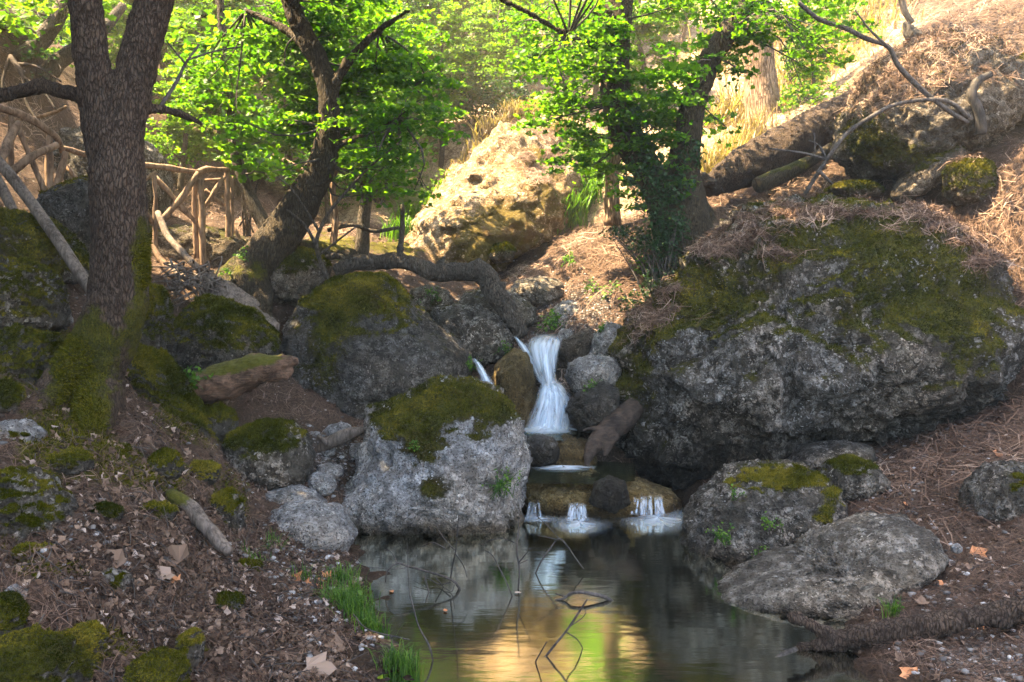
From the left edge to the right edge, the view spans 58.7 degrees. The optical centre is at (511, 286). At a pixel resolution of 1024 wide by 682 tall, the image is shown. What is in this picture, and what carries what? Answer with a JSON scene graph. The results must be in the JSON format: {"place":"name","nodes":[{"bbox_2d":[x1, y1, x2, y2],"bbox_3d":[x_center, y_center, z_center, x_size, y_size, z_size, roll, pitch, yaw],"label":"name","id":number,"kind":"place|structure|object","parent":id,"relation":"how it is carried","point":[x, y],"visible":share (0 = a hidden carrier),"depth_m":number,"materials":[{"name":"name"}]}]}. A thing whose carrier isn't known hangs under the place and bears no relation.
{"place":"outdoors","nodes":[
{"label":"outdoors","id":0,"kind":"place"},
{"bbox_2d":[0,0,1023,681],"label":"ground","id":1,"kind":"structure","parent":0,"point":[864,652],"depth_m":6.73,"materials":[{"name":"soil"}]},
{"bbox_2d":[0,378,26,412],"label":"boulder","id":2,"kind":"object","parent":1,"relation":"on","point":[12,393],"visible":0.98,"depth_m":4.45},
{"bbox_2d":[0,590,30,635],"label":"stone","id":3,"kind":"object","parent":1,"relation":"on","point":[14,610],"visible":0.99,"depth_m":2.93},
{"bbox_2d":[0,418,47,443],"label":"boulder","id":4,"kind":"object","parent":1,"relation":"on","point":[11,427],"visible":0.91,"depth_m":4.14,"materials":[{"name":"stone"}]},
{"bbox_2d":[0,322,64,385],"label":"boulder","id":5,"kind":"object","parent":1,"relation":"on","point":[28,354],"visible":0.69,"depth_m":4.89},
{"bbox_2d":[0,254,73,331],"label":"boulder","id":6,"kind":"object","parent":1,"relation":"on","point":[34,294],"visible":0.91,"depth_m":5.43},
{"bbox_2d":[0,464,78,543],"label":"boulder","id":7,"kind":"object","parent":1,"relation":"on","point":[33,497],"visible":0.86,"depth_m":3.59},
{"bbox_2d":[0,206,89,283],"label":"boulder","id":8,"kind":"object","parent":1,"relation":"on","point":[22,233],"visible":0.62,"depth_m":6.33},
{"bbox_2d":[0,156,88,293],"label":"leaning pole","id":9,"kind":"object","parent":8,"relation":"on","point":[49,227],"visible":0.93,"depth_m":6.36,"materials":[{"name":"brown wood"}]},
{"bbox_2d":[0,622,93,681],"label":"boulder","id":10,"kind":"object","parent":1,"relation":"on","point":[36,652],"visible":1,"depth_m":2.72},
{"bbox_2d":[0,0,116,67],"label":"tree foliage","id":11,"kind":"object","parent":1,"relation":"on","point":[51,30],"visible":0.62,"depth_m":9.61,"materials":[{"name":"green plant"}]},
{"bbox_2d":[30,174,90,253],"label":"boulder","id":12,"kind":"object","parent":1,"relation":"on","point":[66,203],"visible":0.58,"depth_m":7.17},
{"bbox_2d":[42,446,94,474],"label":"stone","id":13,"kind":"object","parent":1,"relation":"on","point":[72,460],"visible":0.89,"depth_m":4.07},
{"bbox_2d":[20,2,126,81],"bbox_3d":[-4.658,-2.677,9.751,1.217,1.134,0.865,0,0,-38],"label":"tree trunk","id":14,"kind":"object","parent":1,"relation":"on","point":[57,63],"visible":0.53,"depth_m":9.84,"materials":[{"name":"green plant"}]},
{"bbox_2d":[60,621,109,672],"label":"boulder","id":15,"kind":"object","parent":1,"relation":"on","point":[89,639],"visible":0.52,"depth_m":3.01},
{"bbox_2d":[26,0,162,68],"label":"hillside tree","id":16,"kind":"object","parent":1,"relation":"on","point":[67,36],"visible":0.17,"depth_m":12.61,"materials":[{"name":"green plant"}]},
{"bbox_2d":[53,126,173,215],"bbox_3d":[-4.344,-1.156,9.892,1.183,1.225,1.221,0,0,0],"label":"boulder","id":17,"kind":"object","parent":1,"relation":"on","point":[72,138],"visible":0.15,"depth_m":9.60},
{"bbox_2d":[0,0,240,436],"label":"forked tree","id":18,"kind":"object","parent":1,"relation":"on","point":[84,373],"visible":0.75,"depth_m":4.89,"materials":[{"name":"brown plant"}]},
{"bbox_2d":[0,104,240,278],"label":"rustic fence","id":19,"kind":"object","parent":1,"relation":"on","point":[50,147],"visible":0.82,"depth_m":8.58,"materials":[{"name":"wood"}]},
{"bbox_2d":[122,646,191,681],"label":"boulder","id":20,"kind":"object","parent":1,"relation":"on","point":[162,664],"visible":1,"depth_m":2.91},
{"bbox_2d":[146,446,184,480],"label":"boulder","id":21,"kind":"object","parent":1,"relation":"on","point":[168,462],"visible":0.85,"depth_m":4.63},
{"bbox_2d":[125,342,221,444],"bbox_3d":[-2.210,0.716,5.898,0.644,0.783,0.644,0,0,0],"label":"boulder","id":22,"kind":"object","parent":1,"relation":"on","point":[155,376],"visible":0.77,"depth_m":5.76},
{"bbox_2d":[140,283,176,351],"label":"boulder","id":23,"kind":"object","parent":22,"relation":"on","point":[158,329],"visible":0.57,"depth_m":6.02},
{"bbox_2d":[152,256,227,306],"bbox_3d":[-2.723,-0.036,7.676,0.726,0.438,0.261,0,0,0],"label":"root heap","id":24,"kind":"object","parent":1,"relation":"on","point":[190,281],"visible":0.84,"depth_m":7.56,"materials":[{"name":"brown wood"}]},
{"bbox_2d":[144,0,236,191],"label":"hillside tree","id":25,"kind":"object","parent":1,"relation":"on","point":[176,124],"visible":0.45,"depth_m":11.73,"materials":[{"name":"green plant"}]},
{"bbox_2d":[175,626,205,668],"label":"stone","id":26,"kind":"object","parent":1,"relation":"on","point":[190,642],"visible":0.95,"depth_m":3.26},
{"bbox_2d":[165,488,233,555],"bbox_3d":[-1.511,1.138,4.409,0.432,0.278,0.076,0,0,28],"label":"fallen branch","id":27,"kind":"object","parent":1,"relation":"on","point":[207,528],"visible":0.98,"depth_m":4.38,"materials":[{"name":"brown wood"}]},
{"bbox_2d":[151,224,249,265],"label":"boulder","id":28,"kind":"object","parent":1,"relation":"on","point":[218,243],"visible":0.26,"depth_m":9.12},
{"bbox_2d":[188,459,221,484],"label":"stone","id":29,"kind":"object","parent":1,"relation":"on","point":[209,471],"visible":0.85,"depth_m":5.00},
{"bbox_2d":[206,402,238,440],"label":"boulder","id":30,"kind":"object","parent":1,"relation":"on","point":[222,417],"visible":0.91,"depth_m":6.00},
{"bbox_2d":[168,293,282,375],"bbox_3d":[-2.210,0.394,7.007,0.907,0.706,1.068,0,0,0],"label":"boulder","id":31,"kind":"object","parent":1,"relation":"on","point":[210,329],"visible":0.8,"depth_m":6.62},
{"bbox_2d":[196,272,279,330],"bbox_3d":[-2.306,0.123,7.628,0.842,0.503,0.234,0,0,24],"label":"root stump","id":32,"kind":"object","parent":31,"relation":"on","point":[237,294],"visible":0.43,"depth_m":7.60,"materials":[{"name":"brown wood"}]},
{"bbox_2d":[165,0,286,228],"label":"leaning tree","id":33,"kind":"object","parent":1,"relation":"on","point":[234,148],"visible":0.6,"depth_m":9.66,"materials":[{"name":"green plant"}]},
{"bbox_2d":[211,486,247,533],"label":"boulder","id":34,"kind":"object","parent":1,"relation":"on","point":[228,502],"visible":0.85,"depth_m":4.88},
{"bbox_2d":[175,0,309,196],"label":"hillside tree","id":35,"kind":"object","parent":1,"relation":"on","point":[232,7],"visible":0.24,"depth_m":12.12,"materials":[{"name":"green plant"}]},
{"bbox_2d":[190,353,298,403],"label":"rock","id":36,"kind":"object","parent":1,"relation":"on","point":[238,377],"visible":0.85,"depth_m":6.22,"materials":[{"name":"brown stone"}]},
{"bbox_2d":[221,142,284,236],"bbox_3d":[-2.941,-1.048,10.294,0.579,1.184,0.879,0,0,-41],"label":"shrub","id":37,"kind":"object","parent":1,"relation":"on","point":[247,227],"visible":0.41,"depth_m":10.26,"materials":[{"name":"green plant"}]},
{"bbox_2d":[220,417,315,489],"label":"boulder","id":38,"kind":"object","parent":1,"relation":"on","point":[270,453],"visible":0.95,"depth_m":5.78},
{"bbox_2d":[239,0,304,190],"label":"hillside tree","id":39,"kind":"object","parent":1,"relation":"on","point":[266,104],"visible":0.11,"depth_m":13.16,"materials":[{"name":"green plant"}]},
{"bbox_2d":[265,484,327,503],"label":"boulder","id":40,"kind":"object","parent":1,"relation":"on","point":[291,493],"visible":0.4,"depth_m":5.66,"materials":[{"name":"stone"}]},
{"bbox_2d":[308,472,337,495],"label":"cobble","id":41,"kind":"object","parent":40,"relation":"on","point":[323,483],"visible":0.96,"depth_m":5.84,"materials":[{"name":"stone"}]},
{"bbox_2d":[270,246,331,306],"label":"boulder","id":42,"kind":"object","parent":1,"relation":"on","point":[297,274],"visible":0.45,"depth_m":8.22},
{"bbox_2d":[267,499,357,551],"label":"boulder","id":43,"kind":"object","parent":1,"relation":"on","point":[313,524],"visible":0.76,"depth_m":5.28,"materials":[{"name":"stone"}]},
{"bbox_2d":[181,0,448,169],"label":"tree","id":44,"kind":"object","parent":1,"relation":"on","point":[420,9],"visible":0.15,"depth_m":13.31,"materials":[{"name":"green plant"}]},
{"bbox_2d":[275,61,357,225],"bbox_3d":[-2.418,-1.839,12.074,1.172,2.272,1.374,0,0,33],"label":"hillside tree","id":45,"kind":"object","parent":1,"relation":"on","point":[326,202],"visible":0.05,"depth_m":11.95,"materials":[{"name":"green plant"}]},
{"bbox_2d":[163,0,470,316],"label":"curved tree","id":46,"kind":"object","parent":1,"relation":"on","point":[276,238],"visible":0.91,"depth_m":8.29,"materials":[{"name":"green plant"}]},
{"bbox_2d":[315,426,364,452],"bbox_3d":[-1.258,1.109,6.521,0.415,0.219,0.112,0,0,13],"label":"driftwood","id":47,"kind":"object","parent":1,"relation":"on","point":[339,437],"visible":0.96,"depth_m":6.48,"materials":[{"name":"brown wood"}]},
{"bbox_2d":[297,108,390,244],"bbox_3d":[-1.712,-1.058,9.317,0.961,1.490,0.845,0,0,0],"label":"sapling","id":48,"kind":"object","parent":1,"relation":"on","point":[335,225],"visible":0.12,"depth_m":9.37,"materials":[{"name":"green plant"}]},
{"bbox_2d":[317,560,380,601],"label":"grass tuft","id":49,"kind":"object","parent":1,"relation":"on","point":[339,576],"visible":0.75,"depth_m":4.71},
{"bbox_2d":[282,0,440,254],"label":"pale tree","id":50,"kind":"object","parent":1,"relation":"on","point":[362,243],"visible":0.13,"depth_m":9.95,"materials":[{"name":"green plant"}]},
{"bbox_2d":[327,589,409,637],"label":"grass tuft","id":51,"kind":"object","parent":1,"relation":"on","point":[369,618],"visible":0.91,"depth_m":4.19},
{"bbox_2d":[281,270,474,420],"bbox_3d":[-1.172,0.608,8.008,1.682,1.508,1.654,0,0,0],"label":"boulder","id":52,"kind":"object","parent":1,"relation":"on","point":[355,343],"visible":0.84,"depth_m":7.42,"materials":[{"name":"stone"}]},
{"bbox_2d":[276,140,401,278],"bbox_3d":[-1.488,-0.676,7.900,1.118,1.234,0.044,0,0,0],"label":"dead sapling","id":53,"kind":"object","parent":52,"relation":"on","point":[315,241],"visible":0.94,"depth_m":7.89,"materials":[{"name":"wood"}]},
{"bbox_2d":[325,235,527,339],"bbox_3d":[-0.841,0.005,8.508,1.994,0.973,0.278,0,0,5],"label":"fallen branch","id":54,"kind":"object","parent":52,"relation":"on","point":[482,274],"visible":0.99,"depth_m":8.43,"materials":[{"name":"grey wood"}]},
{"bbox_2d":[340,131,437,204],"bbox_3d":[-1.794,-1.676,12.999,1.758,1.267,1.466,0,0,-31],"label":"shrub","id":55,"kind":"object","parent":1,"relation":"on","point":[417,170],"visible":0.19,"depth_m":13.03,"materials":[{"name":"green plant"}]},
{"bbox_2d":[365,636,428,677],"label":"grass tuft","id":56,"kind":"object","parent":1,"relation":"on","point":[395,659],"visible":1,"depth_m":3.77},
{"bbox_2d":[379,199,424,241],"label":"grass tuft","id":57,"kind":"object","parent":1,"relation":"on","point":[411,212],"visible":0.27,"depth_m":11.18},
{"bbox_2d":[409,284,454,312],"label":"boulder","id":58,"kind":"object","parent":1,"relation":"on","point":[428,304],"visible":0.66,"depth_m":8.75,"materials":[{"name":"beige stone"}]},
{"bbox_2d":[341,374,532,536],"bbox_3d":[-0.580,1.241,6.511,1.458,1.200,1.455,0,0,0],"label":"boulder","id":59,"kind":"object","parent":1,"relation":"on","point":[468,433],"visible":0.94,"depth_m":6.03,"materials":[{"name":"stone"}]},
{"bbox_2d":[396,0,483,171],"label":"hillside tree","id":60,"kind":"object","parent":1,"relation":"on","point":[452,18],"visible":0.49,"depth_m":14.36,"materials":[{"name":"green plant"}]},
{"bbox_2d":[1,182,893,663],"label":"ground moss","id":61,"kind":"object","parent":1,"relation":"on","point":[87,434],"visible":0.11,"depth_m":4.46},
{"bbox_2d":[429,302,514,366],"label":"boulder","id":62,"kind":"object","parent":1,"relation":"on","point":[480,331],"visible":0.69,"depth_m":8.17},
{"bbox_2d":[430,0,532,98],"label":"hillside tree","id":63,"kind":"object","parent":1,"relation":"on","point":[479,12],"visible":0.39,"depth_m":16.16,"materials":[{"name":"green plant"}]},
{"bbox_2d":[442,0,531,103],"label":"hillside tree","id":64,"kind":"object","parent":1,"relation":"on","point":[462,35],"visible":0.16,"depth_m":17.27,"materials":[{"name":"green plant"}]},
{"bbox_2d":[443,66,536,138],"bbox_3d":[-0.359,-2.966,14.544,1.564,1.194,1.086,0,0,0],"label":"shrub","id":65,"kind":"object","parent":1,"relation":"on","point":[486,98],"visible":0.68,"depth_m":14.45,"materials":[{"name":"green plant"}]},
{"bbox_2d":[404,118,586,272],"bbox_3d":[-0.224,-1.253,12.797,2.611,2.532,5.124,0,0,0],"label":"boulder","id":66,"kind":"object","parent":1,"relation":"on","point":[496,187],"visible":0.72,"depth_m":10.89,"materials":[{"name":"stone"}]},
{"bbox_2d":[437,96,588,177],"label":"dry grass","id":67,"kind":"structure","parent":66,"relation":"on","point":[487,128],"depth_m":13.44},
{"bbox_2d":[458,288,536,326],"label":"boulder","id":68,"kind":"object","parent":1,"relation":"on","point":[527,310],"visible":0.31,"depth_m":8.77,"materials":[{"name":"beige stone"}]},
{"bbox_2d":[472,0,549,88],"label":"hillside tree","id":69,"kind":"object","parent":1,"relation":"on","point":[504,46],"visible":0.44,"depth_m":15.09,"materials":[{"name":"green plant"}]},
{"bbox_2d":[0,0,1023,681],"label":"pine needles","id":70,"kind":"object","parent":1,"relation":"on","point":[346,558],"visible":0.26,"depth_m":4.36,"materials":[{"name":"plant"}]},
{"bbox_2d":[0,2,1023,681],"bbox_3d":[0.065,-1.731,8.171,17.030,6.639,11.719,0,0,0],"label":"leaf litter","id":71,"kind":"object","parent":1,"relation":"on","point":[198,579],"visible":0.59,"depth_m":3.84,"materials":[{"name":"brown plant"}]},
{"bbox_2d":[0,0,1023,547],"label":"needle thatch","id":72,"kind":"object","parent":1,"relation":"on","point":[716,208],"visible":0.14,"depth_m":9.39,"materials":[{"name":"plant"}]},
{"bbox_2d":[0,103,1023,681],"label":"pebbles","id":73,"kind":"object","parent":1,"relation":"on","point":[962,669],"visible":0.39,"depth_m":4.44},
{"bbox_2d":[492,348,538,427],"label":"boulder","id":74,"kind":"object","parent":1,"relation":"on","point":[513,376],"visible":0.61,"depth_m":7.63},
{"bbox_2d":[508,276,563,307],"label":"boulder","id":75,"kind":"object","parent":1,"relation":"on","point":[536,291],"visible":0.71,"depth_m":9.30,"materials":[{"name":"beige stone"}]},
{"bbox_2d":[520,344,563,389],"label":"waterfall","id":76,"kind":"object","parent":1,"relation":"on","point":[556,369],"visible":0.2,"depth_m":8.10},
{"bbox_2d":[556,328,592,368],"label":"boulder","id":77,"kind":"object","parent":1,"relation":"on","point":[571,348],"visible":0.7,"depth_m":8.09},
{"bbox_2d":[555,125,624,234],"bbox_3d":[0.954,-1.478,12.178,1.726,1.822,2.932,0,0,12],"label":"grass tuft","id":78,"kind":"object","parent":1,"relation":"on","point":[585,197],"visible":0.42,"depth_m":11.65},
{"bbox_2d":[524,468,681,517],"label":"boulder","id":79,"kind":"object","parent":1,"relation":"on","point":[648,498],"visible":0.38,"depth_m":6.38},
{"bbox_2d":[526,434,559,467],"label":"stone","id":80,"kind":"object","parent":79,"relation":"on","point":[544,449],"visible":0.83,"depth_m":6.82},
{"bbox_2d":[550,433,596,466],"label":"boulder","id":81,"kind":"object","parent":79,"relation":"on","point":[571,447],"visible":0.45,"depth_m":6.95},
{"bbox_2d":[565,381,619,432],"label":"boulder","id":82,"kind":"object","parent":81,"relation":"on","point":[597,404],"visible":0.73,"depth_m":7.17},
{"bbox_2d":[564,352,621,392],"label":"boulder","id":83,"kind":"object","parent":82,"relation":"on","point":[581,372],"visible":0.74,"depth_m":7.52,"materials":[{"name":"stone"}]},
{"bbox_2d":[588,475,630,513],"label":"stone","id":84,"kind":"object","parent":79,"relation":"on","point":[609,493],"visible":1,"depth_m":6.14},
{"bbox_2d":[582,398,643,467],"bbox_3d":[0.785,1.130,7.057,0.581,0.497,0.217,0,0,-37],"label":"driftwood","id":85,"kind":"object","parent":79,"relation":"on","point":[611,429],"visible":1,"depth_m":6.98,"materials":[{"name":"brown wood"}]},
{"bbox_2d":[589,322,621,355],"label":"boulder","id":86,"kind":"object","parent":1,"relation":"on","point":[602,342],"visible":0.5,"depth_m":7.92,"materials":[{"name":"stone"}]},
{"bbox_2d":[553,0,665,225],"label":"slim tree","id":87,"kind":"object","parent":1,"relation":"on","point":[611,218],"visible":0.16,"depth_m":10.32,"materials":[{"name":"green plant"}]},
{"bbox_2d":[595,0,684,110],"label":"hillside tree","id":88,"kind":"object","parent":1,"relation":"on","point":[643,31],"visible":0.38,"depth_m":14.73,"materials":[{"name":"green plant"}]},
{"bbox_2d":[600,210,691,319],"bbox_3d":[1.273,-0.156,8.593,0.828,1.139,1.047,0,0,0],"label":"shrub","id":89,"kind":"object","parent":1,"relation":"on","point":[653,278],"visible":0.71,"depth_m":8.56,"materials":[{"name":"green plant"}]},
{"bbox_2d":[489,0,887,281],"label":"twin trunk tree","id":90,"kind":"object","parent":1,"relation":"on","point":[673,182],"visible":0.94,"depth_m":8.79,"materials":[{"name":"green plant"}]},
{"bbox_2d":[700,101,781,173],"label":"dry grass","id":91,"kind":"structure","parent":1,"relation":"on","point":[721,152],"depth_m":11.99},
{"bbox_2d":[742,10,781,127],"bbox_3d":[3.685,-4.762,12.968,3.170,5.257,2.530,0,0,0],"label":"pine tree","id":92,"kind":"object","parent":1,"relation":"on","point":[764,92],"visible":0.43,"depth_m":12.99,"materials":[{"name":"brown plant"}]},
{"bbox_2d":[677,458,848,568],"bbox_3d":[1.567,1.464,5.750,1.093,0.706,0.960,0,0,0],"label":"boulder","id":93,"kind":"object","parent":1,"relation":"on","point":[799,498],"visible":0.81,"depth_m":5.49,"materials":[{"name":"stone"}]},
{"bbox_2d":[700,90,853,196],"bbox_3d":[3.509,-1.867,10.516,3.461,1.804,0.567,0,0,-31],"label":"fallen log","id":94,"kind":"object","parent":1,"relation":"on","point":[743,166],"visible":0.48,"depth_m":9.91,"materials":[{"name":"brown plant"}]},
{"bbox_2d":[662,0,936,128],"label":"dry grass","id":95,"kind":"structure","parent":1,"relation":"on","point":[724,104],"depth_m":15.34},
{"bbox_2d":[776,0,841,93],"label":"hillside tree","id":96,"kind":"object","parent":1,"relation":"on","point":[814,80],"visible":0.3,"depth_m":13.54,"materials":[{"name":"green plant"}]},
{"bbox_2d":[776,77,848,114],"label":"shrub","id":97,"kind":"object","parent":1,"relation":"on","point":[789,95],"visible":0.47,"depth_m":12.67,"materials":[{"name":"green plant"}]},
{"bbox_2d":[607,188,1023,489],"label":"boulder","id":98,"kind":"object","parent":1,"relation":"on","point":[782,329],"visible":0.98,"depth_m":6.78,"materials":[{"name":"stone"}]},
{"bbox_2d":[768,97,970,194],"bbox_3d":[3.158,-1.241,8.047,1.792,0.859,0.136,0,0,0],"label":"dead branch","id":99,"kind":"object","parent":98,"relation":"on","point":[956,106],"visible":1,"depth_m":8.00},
{"bbox_2d":[798,1,968,124],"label":"dead branch","id":100,"kind":"object","parent":99,"relation":"on","point":[899,67],"visible":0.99,"depth_m":8.03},
{"bbox_2d":[788,439,876,470],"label":"boulder","id":101,"kind":"object","parent":1,"relation":"on","point":[815,455],"visible":0.64,"depth_m":6.46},
{"bbox_2d":[717,511,948,618],"bbox_3d":[1.706,1.506,4.820,1.363,0.439,0.886,0,0,-21],"label":"boulder","id":102,"kind":"object","parent":1,"relation":"on","point":[856,563],"visible":0.83,"depth_m":4.69,"materials":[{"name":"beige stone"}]},
{"bbox_2d":[823,179,886,198],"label":"boulder","id":103,"kind":"object","parent":1,"relation":"on","point":[844,189],"visible":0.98,"depth_m":8.75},
{"bbox_2d":[820,452,893,503],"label":"boulder","id":104,"kind":"object","parent":1,"relation":"on","point":[850,475],"visible":0.92,"depth_m":5.83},
{"bbox_2d":[787,595,1023,651],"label":"fallen branch","id":105,"kind":"object","parent":1,"relation":"on","point":[1004,613],"visible":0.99,"depth_m":3.93,"materials":[{"name":"brown wood"}]},
{"bbox_2d":[826,23,1023,182],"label":"boulder","id":106,"kind":"object","parent":1,"relation":"on","point":[893,143],"visible":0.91,"depth_m":8.43,"materials":[{"name":"stone"}]},
{"bbox_2d":[752,143,830,192],"bbox_3d":[2.984,-1.254,9.583,1.035,0.574,0.176,0,0,-22],"label":"mossy log","id":107,"kind":"object","parent":106,"relation":"on","point":[776,177],"visible":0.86,"depth_m":9.46,"materials":[{"name":"green wood"}]},
{"bbox_2d":[966,71,992,134],"bbox_3d":[4.161,-1.633,8.100,0.225,0.560,0.106,0,0,0],"label":"snag","id":108,"kind":"object","parent":106,"relation":"on","point":[979,115],"visible":1,"depth_m":8.07,"materials":[{"name":"brown wood"}]},
{"bbox_2d":[890,141,967,203],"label":"boulder","id":109,"kind":"object","parent":1,"relation":"on","point":[924,177],"visible":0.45,"depth_m":8.27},
{"bbox_2d":[938,149,997,206],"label":"boulder","id":110,"kind":"object","parent":1,"relation":"on","point":[969,179],"visible":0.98,"depth_m":7.85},
{"bbox_2d":[958,460,1023,523],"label":"boulder","id":111,"kind":"object","parent":1,"relation":"on","point":[996,488],"visible":0.95,"depth_m":5.08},
{"bbox_2d":[527,461,634,483],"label":"stream water","id":112,"kind":"structure","parent":0,"point":[625,472],"depth_m":6.66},
{"bbox_2d":[354,508,869,681],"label":"pool water","id":113,"kind":"structure","parent":0,"point":[667,614],"depth_m":4.45,"materials":[{"name":"liquid"}]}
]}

